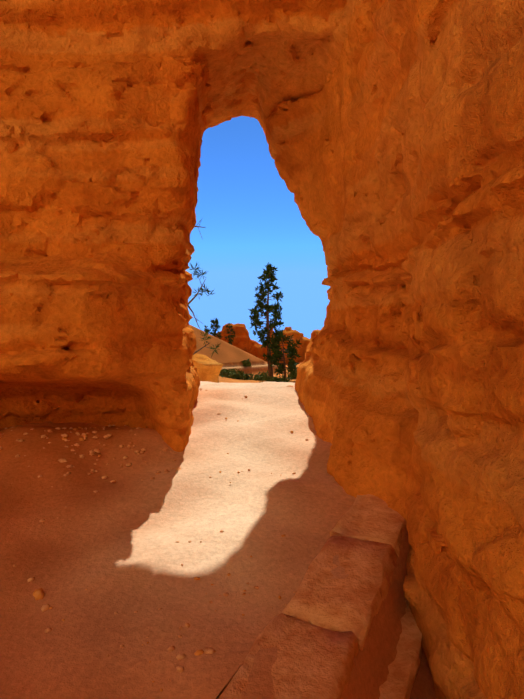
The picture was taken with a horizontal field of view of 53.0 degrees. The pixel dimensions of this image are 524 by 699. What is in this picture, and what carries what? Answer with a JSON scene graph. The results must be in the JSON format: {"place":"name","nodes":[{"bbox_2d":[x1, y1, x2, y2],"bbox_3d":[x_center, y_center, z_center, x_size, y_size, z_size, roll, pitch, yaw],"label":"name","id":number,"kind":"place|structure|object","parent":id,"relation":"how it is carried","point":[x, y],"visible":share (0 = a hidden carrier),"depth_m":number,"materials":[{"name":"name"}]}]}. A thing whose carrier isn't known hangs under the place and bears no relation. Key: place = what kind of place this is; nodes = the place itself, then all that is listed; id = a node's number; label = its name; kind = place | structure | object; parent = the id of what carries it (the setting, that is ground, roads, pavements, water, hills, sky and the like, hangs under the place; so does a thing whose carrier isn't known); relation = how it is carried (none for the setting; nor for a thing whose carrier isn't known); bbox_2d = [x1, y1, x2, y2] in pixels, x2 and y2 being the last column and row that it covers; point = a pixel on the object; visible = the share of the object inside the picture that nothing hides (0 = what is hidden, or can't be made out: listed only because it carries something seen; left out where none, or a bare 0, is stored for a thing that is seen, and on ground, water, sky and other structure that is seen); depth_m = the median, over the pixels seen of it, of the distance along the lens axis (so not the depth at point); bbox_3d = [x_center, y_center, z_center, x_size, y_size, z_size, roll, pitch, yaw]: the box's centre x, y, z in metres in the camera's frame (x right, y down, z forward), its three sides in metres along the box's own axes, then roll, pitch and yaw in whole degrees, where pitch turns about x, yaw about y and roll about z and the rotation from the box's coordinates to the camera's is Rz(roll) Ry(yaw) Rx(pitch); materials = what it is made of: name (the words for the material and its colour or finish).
{"place":"outdoors","nodes":[
{"label":"outdoors","id":0,"kind":"place"},
{"bbox_2d":[0,324,435,698],"bbox_3d":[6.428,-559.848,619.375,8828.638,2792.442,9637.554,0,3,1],"label":"ground","id":1,"kind":"structure","parent":0,"point":[110,547],"depth_m":3.37,"materials":[{"name":"beige sand"}]},
{"bbox_2d":[0,385,336,691],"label":"scattered pebbles","id":2,"kind":"object","parent":1,"relation":"on","point":[38,594],"visible":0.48,"depth_m":4.38,"materials":[{"name":"brown stone"}]},
{"bbox_2d":[187,220,220,356],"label":"pine limbs","id":3,"kind":"object","parent":1,"relation":"on","point":[201,294],"visible":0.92,"depth_m":12.66,"materials":[{"name":"green plant"}]},
{"bbox_2d":[192,354,223,382],"bbox_3d":[-2.347,2.683,17.639,2.656,5.026,2.479,0,3,1],"label":"rock stub","id":4,"kind":"object","parent":1,"relation":"on","point":[208,369],"visible":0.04,"depth_m":16.99,"materials":[{"name":"orange stone"}]},
{"bbox_2d":[209,318,222,338],"bbox_3d":[-5.297,-1.704,60.871,1.906,4.102,1.674,1,3,22],"label":"skyline pine","id":5,"kind":"object","parent":1,"relation":"on","point":[214,330],"visible":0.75,"depth_m":60.73,"materials":[{"name":"green plant"}]},
{"bbox_2d":[219,368,236,376],"bbox_3d":[-3.626,2.272,50.647,3.061,0.904,2.474,0,3,1],"label":"bush","id":6,"kind":"object","parent":1,"relation":"on","point":[221,372],"visible":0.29,"depth_m":50.31,"materials":[{"name":"green plant"}]},
{"bbox_2d":[225,323,234,344],"bbox_3d":[-3.823,-0.549,63.140,1.291,5.464,1.384,-2,3,-28],"label":"skyline pine","id":7,"kind":"object","parent":1,"relation":"on","point":[230,340],"visible":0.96,"depth_m":63.00,"materials":[{"name":"green plant"}]},
{"bbox_2d":[219,368,251,378],"bbox_3d":[-2.611,2.269,49.127,3.550,1.168,2.872,0,3,1],"label":"bush","id":8,"kind":"object","parent":1,"relation":"on","point":[230,374],"visible":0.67,"depth_m":48.87,"materials":[{"name":"green plant"}]},
{"bbox_2d":[230,373,253,379],"bbox_3d":[-1.787,2.510,48.794,2.518,0.862,2.174,0,3,1],"label":"bush","id":9,"kind":"object","parent":1,"relation":"on","point":[246,377],"visible":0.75,"depth_m":48.46,"materials":[{"name":"green plant"}]},
{"bbox_2d":[241,359,250,366],"bbox_3d":[-1.642,1.445,56.143,1.074,1.027,1.068,-3,4,-40],"label":"bush","id":10,"kind":"object","parent":1,"relation":"on","point":[247,363],"visible":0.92,"depth_m":55.95,"materials":[{"name":"green plant"}]},
{"bbox_2d":[251,370,268,380],"bbox_3d":[0.073,2.447,48.581,2.461,1.118,1.812,0,3,1],"label":"bush","id":11,"kind":"object","parent":1,"relation":"on","point":[261,376],"visible":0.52,"depth_m":48.33,"materials":[{"name":"green plant"}]},
{"bbox_2d":[0,0,523,698],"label":"rock wall","id":12,"kind":"structure","parent":1,"relation":"on","point":[394,132],"depth_m":4.40,"materials":[{"name":"orange stone"}]},
{"bbox_2d":[248,262,283,377],"bbox_3d":[0.408,-2.386,47.108,3.445,10.914,3.277,0,3,1],"label":"tall pine","id":13,"kind":"object","parent":1,"relation":"on","point":[269,274],"visible":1,"depth_m":46.79,"materials":[{"name":"green plant"}]},
{"bbox_2d":[262,375,291,381],"bbox_3d":[1.192,2.605,46.081,2.969,0.841,2.498,0,3,1],"label":"bush","id":14,"kind":"object","parent":1,"relation":"on","point":[275,379],"visible":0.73,"depth_m":45.89,"materials":[{"name":"green plant"}]},
{"bbox_2d":[263,333,301,381],"bbox_3d":[1.779,0.758,46.224,3.528,4.538,3.338,0,3,1],"label":"young pine","id":15,"kind":"object","parent":1,"relation":"on","point":[279,354],"visible":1,"depth_m":45.57,"materials":[{"name":"green plant"}]},
{"bbox_2d":[287,369,296,378],"bbox_3d":[3.209,2.322,49.163,1.902,1.119,1.552,0,3,1],"label":"bush","id":16,"kind":"object","parent":1,"relation":"on","point":[291,376],"visible":0.42,"depth_m":48.86,"materials":[{"name":"green plant"}]},
{"bbox_2d":[216,494,421,698],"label":"retaining wall stones","id":17,"kind":"object","parent":1,"relation":"on","point":[316,653],"visible":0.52,"depth_m":2.72,"materials":[{"name":"brown stone"}]},
{"bbox_2d":[186,116,329,344],"label":"sky","id":18,"kind":"structure","parent":0,"point":[251,219],"materials":[{"name":"blue"}]},
{"bbox_2d":[216,323,319,363],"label":"rock formations","id":19,"kind":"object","parent":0,"point":[242,340],"depth_m":83.77,"materials":[{"name":"orange stone"}]}
]}

